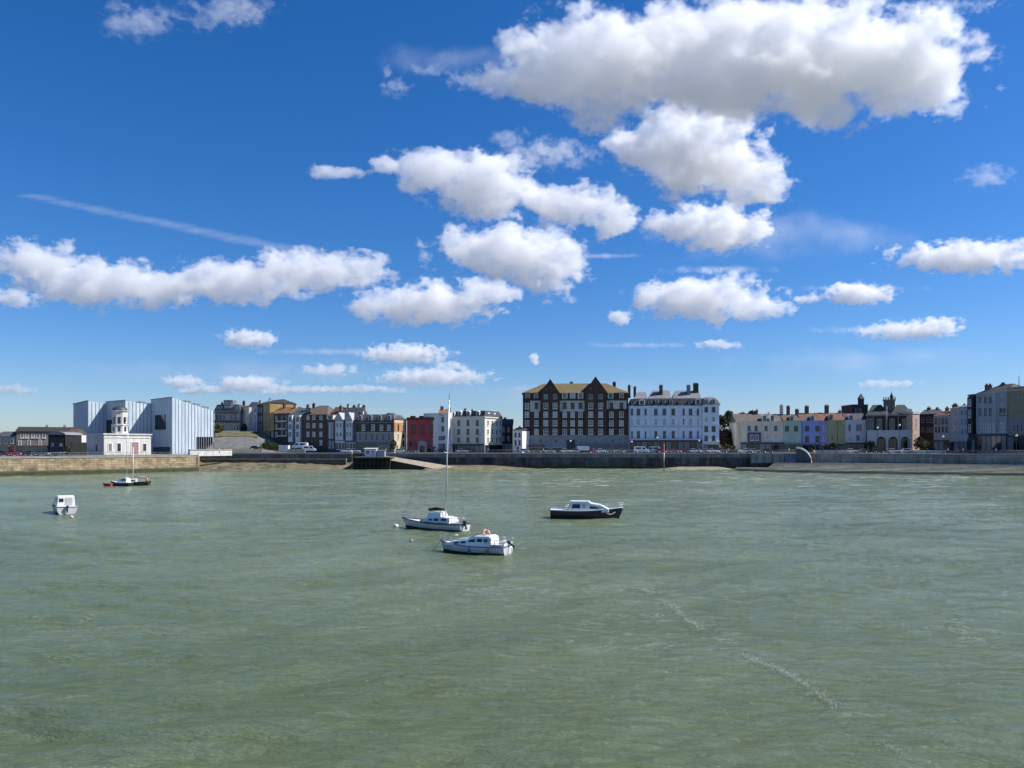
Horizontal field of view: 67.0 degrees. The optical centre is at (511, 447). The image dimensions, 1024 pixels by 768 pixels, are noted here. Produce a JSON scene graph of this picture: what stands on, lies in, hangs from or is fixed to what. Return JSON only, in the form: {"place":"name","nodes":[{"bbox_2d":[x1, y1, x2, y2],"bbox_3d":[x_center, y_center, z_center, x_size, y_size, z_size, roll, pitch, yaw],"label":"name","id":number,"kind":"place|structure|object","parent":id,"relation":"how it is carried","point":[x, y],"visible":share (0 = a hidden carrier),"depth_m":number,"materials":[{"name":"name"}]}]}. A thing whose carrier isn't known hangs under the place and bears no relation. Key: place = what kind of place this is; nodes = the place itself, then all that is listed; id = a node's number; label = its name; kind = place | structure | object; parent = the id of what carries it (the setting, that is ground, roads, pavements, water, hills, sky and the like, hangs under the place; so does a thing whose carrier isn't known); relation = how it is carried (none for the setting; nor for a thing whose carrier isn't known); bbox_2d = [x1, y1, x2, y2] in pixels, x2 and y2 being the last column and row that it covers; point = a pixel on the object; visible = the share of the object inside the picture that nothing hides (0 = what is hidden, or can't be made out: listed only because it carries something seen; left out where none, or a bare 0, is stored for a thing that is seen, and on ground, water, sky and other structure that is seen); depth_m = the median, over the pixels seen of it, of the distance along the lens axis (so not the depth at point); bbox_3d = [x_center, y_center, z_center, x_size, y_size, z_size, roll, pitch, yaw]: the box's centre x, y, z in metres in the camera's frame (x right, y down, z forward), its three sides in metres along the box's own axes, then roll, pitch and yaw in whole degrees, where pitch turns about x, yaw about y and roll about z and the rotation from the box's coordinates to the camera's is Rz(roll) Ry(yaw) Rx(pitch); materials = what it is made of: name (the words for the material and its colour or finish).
{"place":"outdoors","nodes":[
{"label":"outdoors","id":0,"kind":"place"},
{"bbox_2d":[215,431,257,436],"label":"grass bank","id":1,"kind":"structure","parent":0,"point":[238,434],"depth_m":301.87,"materials":[{"name":"plant"}]},
{"bbox_2d":[214,437,261,447],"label":"wall","id":2,"kind":"structure","parent":0,"point":[234,442],"depth_m":292.26,"materials":[{"name":"concrete"}]},
{"bbox_2d":[199,462,352,471],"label":"beach","id":3,"kind":"structure","parent":0,"point":[247,466],"depth_m":254.91,"materials":[{"name":"beige sand"}]},
{"bbox_2d":[201,459,346,464],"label":"beach step","id":4,"kind":"object","parent":3,"relation":"on","point":[327,461],"visible":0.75,"depth_m":263.71,"materials":[{"name":"stone"}]},
{"bbox_2d":[201,453,352,461],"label":"beach wall","id":5,"kind":"structure","parent":3,"relation":"on","point":[347,456],"depth_m":268.00,"materials":[{"name":"concrete"}]},
{"bbox_2d":[424,465,535,469],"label":"beach","id":6,"kind":"structure","parent":0,"point":[476,467],"depth_m":253.90,"materials":[{"name":"beige sand"}]},
{"bbox_2d":[387,456,453,469],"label":"stone ramp","id":7,"kind":"structure","parent":6,"relation":"on","point":[402,463],"depth_m":252.72,"materials":[{"name":"beige stone"}]},
{"bbox_2d":[0,427,1018,456],"bbox_3d":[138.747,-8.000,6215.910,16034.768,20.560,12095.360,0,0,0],"label":"ground","id":8,"kind":"structure","parent":0,"point":[263,437],"depth_m":271.17,"materials":[{"name":"grey concrete"}]},
{"bbox_2d":[0,432,15,448],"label":"pale pier house","id":9,"kind":"structure","parent":8,"relation":"on","point":[7,438],"depth_m":262.00,"materials":[{"name":"paint"}]},
{"bbox_2d":[6,451,20,455],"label":"parked car","id":10,"kind":"object","parent":8,"relation":"on","point":[8,453],"visible":0.89,"depth_m":221.22,"materials":[{"name":"red paint"}]},
{"bbox_2d":[14,445,47,451],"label":"yard wall","id":11,"kind":"structure","parent":8,"relation":"on","point":[25,448],"depth_m":238.96,"materials":[{"name":"grey"}]},
{"bbox_2d":[32,451,50,455],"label":"parked car","id":12,"kind":"object","parent":8,"relation":"on","point":[38,453],"visible":0.97,"depth_m":221.24,"materials":[{"name":"grey paint"}]},
{"bbox_2d":[15,425,76,444],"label":"pier building","id":13,"kind":"structure","parent":8,"relation":"on","point":[31,435],"depth_m":264.35,"materials":[{"name":"white"}]},
{"bbox_2d":[47,431,82,453],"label":"shed","id":14,"kind":"object","parent":8,"relation":"on","point":[58,441],"visible":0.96,"depth_m":236.00,"materials":[{"name":"grey"}]},
{"bbox_2d":[68,429,85,441],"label":"white cottage","id":15,"kind":"structure","parent":8,"relation":"on","point":[82,432],"depth_m":262.86,"materials":[{"name":"paint"}]},
{"bbox_2d":[70,442,86,453],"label":"black fence","id":16,"kind":"object","parent":8,"relation":"on","point":[78,447],"visible":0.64,"depth_m":237.86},
{"bbox_2d":[0,456,197,476],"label":"quay wall","id":17,"kind":"structure","parent":8,"relation":"on","point":[26,466],"depth_m":206.23,"materials":[{"name":"stone"}]},
{"bbox_2d":[11,452,198,456],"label":"quay railing","id":18,"kind":"object","parent":17,"relation":"on","point":[78,454],"visible":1,"depth_m":207.15,"materials":[{"name":"grey"}]},
{"bbox_2d":[86,404,151,454],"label":"harbour office","id":19,"kind":"structure","parent":8,"relation":"on","point":[116,439],"depth_m":256.49,"materials":[{"name":"white paint"}]},
{"bbox_2d":[131,442,138,454],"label":"door","id":20,"kind":"structure","parent":19,"relation":"in","point":[134,445],"depth_m":258.69,"materials":[{"name":"red"}]},
{"bbox_2d":[73,397,213,453],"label":"gallery","id":21,"kind":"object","parent":8,"relation":"on","point":[171,425],"visible":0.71,"depth_m":286.54,"materials":[{"name":"white metal"}]},
{"bbox_2d":[107,420,111,432],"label":"window","id":22,"kind":"structure","parent":21,"relation":"in","point":[109,422],"depth_m":288.94,"materials":[{"name":"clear glass"}]},
{"bbox_2d":[155,415,165,429],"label":"window","id":23,"kind":"structure","parent":21,"relation":"in","point":[160,420],"depth_m":284.74,"materials":[{"name":"grey glass"}]},
{"bbox_2d":[188,449,231,455],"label":"terrace wall","id":24,"kind":"structure","parent":8,"relation":"on","point":[214,452],"depth_m":250.65,"materials":[{"name":"stone"}]},
{"bbox_2d":[214,424,223,432],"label":"bush","id":25,"kind":"object","parent":8,"relation":"on","point":[218,428],"visible":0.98,"depth_m":305.40,"materials":[{"name":"green plant"}]},
{"bbox_2d":[214,400,244,430],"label":"grey guest house","id":26,"kind":"structure","parent":8,"relation":"on","point":[227,415],"depth_m":318.00,"materials":[{"name":"stone"}]},
{"bbox_2d":[232,449,261,452],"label":"bank wall","id":27,"kind":"structure","parent":8,"relation":"on","point":[246,450],"depth_m":277.00,"materials":[{"name":"concrete"}]},
{"bbox_2d":[242,405,252,430],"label":"pale gabled house","id":28,"kind":"structure","parent":8,"relation":"on","point":[247,416],"depth_m":317.00,"materials":[{"name":"beige paint"}]},
{"bbox_2d":[249,400,260,431],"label":"lilac town house","id":29,"kind":"structure","parent":8,"relation":"on","point":[255,415],"depth_m":317.00,"materials":[{"name":"paint"}]},
{"bbox_2d":[260,441,272,449],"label":"hedge","id":30,"kind":"object","parent":8,"relation":"on","point":[266,444],"visible":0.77,"depth_m":286.92,"materials":[{"name":"green plant"}]},
{"bbox_2d":[258,397,295,436],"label":"ochre house","id":31,"kind":"structure","parent":8,"relation":"on","point":[265,409],"depth_m":311.59,"materials":[{"name":"paint"}]},
{"bbox_2d":[279,445,289,451],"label":"white container","id":32,"kind":"object","parent":8,"relation":"on","point":[284,447],"visible":0.96,"depth_m":283.00,"materials":[{"name":"grey"}]},
{"bbox_2d":[269,404,301,444],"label":"building","id":33,"kind":"structure","parent":8,"relation":"on","point":[279,425],"depth_m":302.74,"materials":[{"name":"paint"}]},
{"bbox_2d":[288,449,304,452],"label":"roadside wall","id":34,"kind":"structure","parent":8,"relation":"on","point":[296,450],"depth_m":279.00,"materials":[{"name":"concrete"}]},
{"bbox_2d":[288,404,309,448],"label":"white bay house","id":35,"kind":"structure","parent":8,"relation":"on","point":[295,426],"depth_m":297.63,"materials":[{"name":"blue paint"}]},
{"bbox_2d":[292,443,307,448],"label":"camper van","id":36,"kind":"object","parent":8,"relation":"on","point":[297,445],"visible":0.81,"depth_m":288.97,"materials":[{"name":"white paint"}]},
{"bbox_2d":[302,446,316,451],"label":"parked van","id":37,"kind":"object","parent":8,"relation":"on","point":[310,448],"visible":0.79,"depth_m":287.06,"materials":[{"name":"white paint"}]},
{"bbox_2d":[302,403,333,451],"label":"brown brick house","id":38,"kind":"structure","parent":8,"relation":"on","point":[314,426],"depth_m":295.10,"materials":[{"name":"brick"}]},
{"bbox_2d":[327,405,344,452],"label":"white window house","id":39,"kind":"structure","parent":8,"relation":"on","point":[331,443],"depth_m":292.58,"materials":[{"name":"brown paint"}]},
{"bbox_2d":[334,404,366,453],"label":"white bay terrace","id":40,"kind":"structure","parent":8,"relation":"on","point":[345,426],"depth_m":289.61,"materials":[{"name":"paint"}]},
{"bbox_2d":[356,410,402,453],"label":"mansard house","id":41,"kind":"structure","parent":8,"relation":"on","point":[374,430],"depth_m":286.53,"materials":[{"name":"paint"}]},
{"bbox_2d":[389,439,397,452],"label":"street tree","id":42,"kind":"object","parent":8,"relation":"on","point":[393,442],"visible":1,"depth_m":276.55,"materials":[{"name":"green plant"}]},
{"bbox_2d":[387,413,406,452],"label":"ochre corner house","id":43,"kind":"structure","parent":8,"relation":"on","point":[400,430],"depth_m":287.56,"materials":[{"name":"paint"}]},
{"bbox_2d":[406,416,435,452],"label":"red building","id":44,"kind":"structure","parent":8,"relation":"on","point":[420,436],"depth_m":288.44,"materials":[{"name":"paint"}]},
{"bbox_2d":[423,413,451,452],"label":"white slip house","id":45,"kind":"structure","parent":8,"relation":"on","point":[435,429],"depth_m":286.69,"materials":[{"name":"white paint"}]},
{"bbox_2d":[438,407,450,452],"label":"narrow white house","id":46,"kind":"structure","parent":8,"relation":"on","point":[441,439],"depth_m":286.00,"materials":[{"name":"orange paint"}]},
{"bbox_2d":[452,408,502,452],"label":"cream corner hotel","id":47,"kind":"structure","parent":8,"relation":"on","point":[472,430],"depth_m":284.89,"materials":[{"name":"paint"}]},
{"bbox_2d":[502,417,513,450],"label":"dark lane house","id":48,"kind":"structure","parent":8,"relation":"on","point":[507,435],"depth_m":296.00,"materials":[{"name":"paint"}]},
{"bbox_2d":[512,426,529,452],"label":"little white house","id":49,"kind":"structure","parent":8,"relation":"on","point":[520,437],"depth_m":282.39,"materials":[{"name":"paint"}]},
{"bbox_2d":[522,376,630,452],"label":"brown hotel","id":50,"kind":"structure","parent":8,"relation":"on","point":[593,414],"depth_m":284.61,"materials":[{"name":"brick"}]},
{"bbox_2d":[577,446,592,452],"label":"parked lorry","id":51,"kind":"object","parent":8,"relation":"on","point":[584,448],"visible":0.64,"depth_m":270.90,"materials":[{"name":"white paint"}]},
{"bbox_2d":[633,447,648,452],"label":"parked van","id":52,"kind":"object","parent":8,"relation":"on","point":[639,449],"visible":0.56,"depth_m":270.06,"materials":[{"name":"white paint"}]},
{"bbox_2d":[628,383,701,452],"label":"pale blue hotel","id":53,"kind":"structure","parent":8,"relation":"on","point":[673,422],"depth_m":281.70,"materials":[{"name":"paint"}]},
{"bbox_2d":[701,397,719,452],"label":"corner house","id":54,"kind":"structure","parent":8,"relation":"on","point":[710,422],"depth_m":279.00,"materials":[{"name":"white paint"}]},
{"bbox_2d":[719,415,727,429],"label":"tree","id":55,"kind":"object","parent":8,"relation":"on","point":[722,421],"visible":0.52,"depth_m":330.37,"materials":[{"name":"green plant"}]},
{"bbox_2d":[719,432,732,446],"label":"copper tree","id":56,"kind":"object","parent":8,"relation":"on","point":[725,438],"visible":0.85,"depth_m":297.00,"materials":[{"name":"brown plant"}]},
{"bbox_2d":[729,404,783,452],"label":"cream pub","id":57,"kind":"structure","parent":8,"relation":"on","point":[757,431],"depth_m":290.46,"materials":[{"name":"beige paint"}]},
{"bbox_2d":[748,433,760,441],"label":"bay window","id":58,"kind":"structure","parent":57,"relation":"in","point":[749,434],"depth_m":289.93,"materials":[{"name":"blue"}]},
{"bbox_2d":[779,406,801,452],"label":"green house","id":59,"kind":"structure","parent":8,"relation":"on","point":[792,432],"depth_m":289.77,"materials":[{"name":"green paint"}]},
{"bbox_2d":[797,405,820,452],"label":"blue house","id":60,"kind":"structure","parent":8,"relation":"on","point":[810,428],"depth_m":289.28,"materials":[{"name":"paint"}]},
{"bbox_2d":[815,413,827,449],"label":"purple house","id":61,"kind":"structure","parent":8,"relation":"on","point":[823,429],"depth_m":289.00,"materials":[{"name":"paint"}]},
{"bbox_2d":[816,450,845,452],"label":"kerb wall","id":62,"kind":"structure","parent":8,"relation":"on","point":[843,451],"depth_m":260.39,"materials":[{"name":"concrete"}]},
{"bbox_2d":[828,442,838,449],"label":"bush","id":63,"kind":"object","parent":8,"relation":"on","point":[834,445],"visible":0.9,"depth_m":273.76,"materials":[{"name":"green plant"}]},
{"bbox_2d":[823,404,844,449],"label":"olive house","id":64,"kind":"structure","parent":8,"relation":"on","point":[836,428],"depth_m":288.81,"materials":[{"name":"paint"}]},
{"bbox_2d":[841,413,865,452],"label":"lilac house","id":65,"kind":"structure","parent":8,"relation":"on","point":[855,431],"depth_m":287.85,"materials":[{"name":"paint"}]},
{"bbox_2d":[841,394,867,417],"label":"dark brick block","id":66,"kind":"structure","parent":8,"relation":"on","point":[860,407],"depth_m":304.00,"materials":[{"name":"brown"}]},
{"bbox_2d":[865,440,876,452],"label":"street tree","id":67,"kind":"object","parent":8,"relation":"on","point":[869,445],"visible":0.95,"depth_m":261.53,"materials":[{"name":"green plant"}]},
{"bbox_2d":[865,391,912,453],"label":"arcaded building","id":68,"kind":"structure","parent":8,"relation":"on","point":[883,420],"depth_m":283.21,"materials":[{"name":"brick"}]},
{"bbox_2d":[868,418,872,429],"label":"window","id":69,"kind":"structure","parent":68,"relation":"in","point":[870,421],"depth_m":285.36,"materials":[{"name":"grey"}]},
{"bbox_2d":[878,439,884,452],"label":"arch door","id":70,"kind":"structure","parent":68,"relation":"in","point":[881,442],"depth_m":283.84,"materials":[{"name":"grey glass"}]},
{"bbox_2d":[889,419,894,429],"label":"window","id":71,"kind":"structure","parent":68,"relation":"in","point":[891,421],"depth_m":282.56,"materials":[{"name":"grey"}]},
{"bbox_2d":[889,439,895,452],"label":"arch door","id":72,"kind":"structure","parent":68,"relation":"in","point":[892,442],"depth_m":282.38,"materials":[{"name":"grey glass"}]},
{"bbox_2d":[901,438,907,452],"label":"arch door","id":73,"kind":"structure","parent":68,"relation":"in","point":[904,441],"depth_m":280.80,"materials":[{"name":"black glass"}]},
{"bbox_2d":[888,411,919,449],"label":"pink side house","id":74,"kind":"structure","parent":8,"relation":"on","point":[912,418],"depth_m":280.15,"materials":[{"name":"paint"}]},
{"bbox_2d":[809,453,1023,464],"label":"promenade wall","id":75,"kind":"structure","parent":8,"relation":"on","point":[1001,459],"depth_m":240.44,"materials":[{"name":"grey concrete"}]},
{"bbox_2d":[807,450,1023,453],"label":"promenade railing","id":76,"kind":"object","parent":75,"relation":"on","point":[821,451],"visible":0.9,"depth_m":253.13,"materials":[{"name":"grey"}]},
{"bbox_2d":[913,436,926,449],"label":"street tree","id":77,"kind":"object","parent":8,"relation":"on","point":[920,440],"visible":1,"depth_m":255.70,"materials":[{"name":"green plant"}]},
{"bbox_2d":[904,450,945,453],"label":"kerb wall","id":78,"kind":"structure","parent":8,"relation":"on","point":[929,451],"depth_m":250.53,"materials":[{"name":"concrete"}]},
{"bbox_2d":[919,441,934,449],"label":"bush","id":79,"kind":"object","parent":8,"relation":"on","point":[929,445],"visible":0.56,"depth_m":256.58,"materials":[{"name":"green plant"}]},
{"bbox_2d":[919,407,942,449],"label":"brown lane house","id":80,"kind":"structure","parent":8,"relation":"on","point":[926,425],"depth_m":294.04,"materials":[{"name":"brick"}]},
{"bbox_2d":[933,403,957,452],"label":"pinkish terrace","id":81,"kind":"structure","parent":8,"relation":"on","point":[941,424],"depth_m":273.12,"materials":[{"name":"grey paint"}]},
{"bbox_2d":[949,404,965,452],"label":"pale bay house","id":82,"kind":"structure","parent":8,"relation":"on","point":[954,427],"depth_m":267.99,"materials":[{"name":"white paint"}]},
{"bbox_2d":[958,405,967,452],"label":"bluish house","id":83,"kind":"structure","parent":8,"relation":"on","point":[963,442],"depth_m":264.22,"materials":[{"name":"blue"}]},
{"bbox_2d":[967,394,976,452],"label":"dark bay house","id":84,"kind":"structure","parent":8,"relation":"on","point":[971,422],"depth_m":259.14,"materials":[{"name":"black paint"}]},
{"bbox_2d":[975,382,1019,452],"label":"grey white terrace","id":85,"kind":"structure","parent":8,"relation":"on","point":[991,418],"depth_m":251.34,"materials":[{"name":"paint"}]},
{"bbox_2d":[1006,386,1023,453],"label":"tan hotel","id":86,"kind":"structure","parent":8,"relation":"on","point":[1015,404],"depth_m":242.72,"materials":[{"name":"paint"}]},
{"bbox_2d":[0,454,1023,767],"bbox_3d":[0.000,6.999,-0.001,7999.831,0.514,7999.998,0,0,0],"label":"water","id":87,"kind":"structure","parent":0,"point":[298,618],"depth_m":31.17,"materials":[{"name":"green liquid"}]},
{"bbox_2d":[52,495,77,514],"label":"white cruiser","id":88,"kind":"object","parent":87,"relation":"on","point":[63,504],"visible":0.94,"depth_m":81.66,"materials":[{"name":"grey plastic"}]},
{"bbox_2d":[109,419,133,485],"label":"sailing boat","id":89,"kind":"object","parent":87,"relation":"on","point":[126,481],"visible":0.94,"depth_m":142.89,"materials":[{"name":"white"}]},
{"bbox_2d":[131,476,150,485],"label":"black yacht","id":90,"kind":"object","parent":87,"relation":"on","point":[137,483],"visible":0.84,"depth_m":144.09,"materials":[{"name":"black"}]},
{"bbox_2d":[351,454,395,469],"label":"jetty","id":91,"kind":"object","parent":87,"relation":"in","point":[366,463],"visible":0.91,"depth_m":252.00,"materials":[{"name":"grey paint"}]},
{"bbox_2d":[364,448,377,456],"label":"white kiosk","id":92,"kind":"object","parent":91,"relation":"on","point":[369,452],"visible":0.95,"depth_m":256.00,"materials":[{"name":"grey"}]},
{"bbox_2d":[377,450,385,456],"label":"store shed","id":93,"kind":"structure","parent":91,"relation":"on","point":[381,453],"depth_m":256.20,"materials":[{"name":"grey"}]},
{"bbox_2d":[400,393,470,531],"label":"sailing boat","id":94,"kind":"object","parent":87,"relation":"on","point":[439,520],"visible":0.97,"depth_m":65.46,"materials":[{"name":"white fibreglass"},{"name":"aluminium"},{"name":"dark canvas"}]},
{"bbox_2d":[433,533,514,554],"bbox_3d":[-2.680,6.469,51.639,6.204,1.652,2.082,0,2,24],"label":"cabin cruiser","id":95,"kind":"object","parent":87,"relation":"on","point":[481,544],"visible":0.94,"depth_m":50.77,"materials":[{"name":"white plastic"}]},
{"bbox_2d":[550,500,627,518],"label":"navy motor boat","id":96,"kind":"object","parent":87,"relation":"on","point":[581,509],"visible":0.97,"depth_m":76.05,"materials":[{"name":"paint"}]},
{"bbox_2d":[386,453,795,468],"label":"sea wall","id":97,"kind":"structure","parent":87,"relation":"in","point":[604,460],"depth_m":263.09,"materials":[{"name":"concrete"}]},
{"bbox_2d":[450,450,795,452],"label":"sea wall railing","id":98,"kind":"object","parent":97,"relation":"on","point":[626,451],"visible":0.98,"depth_m":263.22,"materials":[{"name":"grey"}]},
{"bbox_2d":[273,468,986,486],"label":"foam","id":99,"kind":"object","parent":87,"relation":"on","point":[699,481],"visible":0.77,"depth_m":176.26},
{"bbox_2d":[633,587,908,763],"bbox_3d":[7.801,6.955,28.118,2.418,0.020,22.612,0,0,-7],"label":"foam","id":100,"kind":"object","parent":87,"relation":"on","point":[787,672],"visible":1,"depth_m":23.93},
{"bbox_2d":[736,463,1023,475],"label":"stepped revetment","id":101,"kind":"object","parent":87,"relation":"in","point":[926,469],"visible":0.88,"depth_m":221.69,"materials":[{"name":"concrete"}]},
{"bbox_2d":[751,454,783,462],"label":"pale wall facing","id":102,"kind":"object","parent":101,"relation":"on","point":[767,458],"depth_m":257.50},
{"bbox_2d":[784,454,795,462],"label":"painted panel","id":103,"kind":"object","parent":101,"relation":"on","point":[790,458],"visible":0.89,"depth_m":257.08,"materials":[{"name":"paint"}]},
{"bbox_2d":[796,447,811,462],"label":"curved parapet","id":104,"kind":"structure","parent":101,"relation":"on","point":[803,455],"depth_m":254.91,"materials":[{"name":"concrete"}]},
{"bbox_2d":[0,0,1023,442],"label":"sky","id":105,"kind":"structure","parent":0,"point":[398,207],"materials":[{"name":"blue"}]},
{"bbox_2d":[660,467,730,469],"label":"beach","id":106,"kind":"structure","parent":0,"point":[697,468],"depth_m":254.28,"materials":[{"name":"sand"}]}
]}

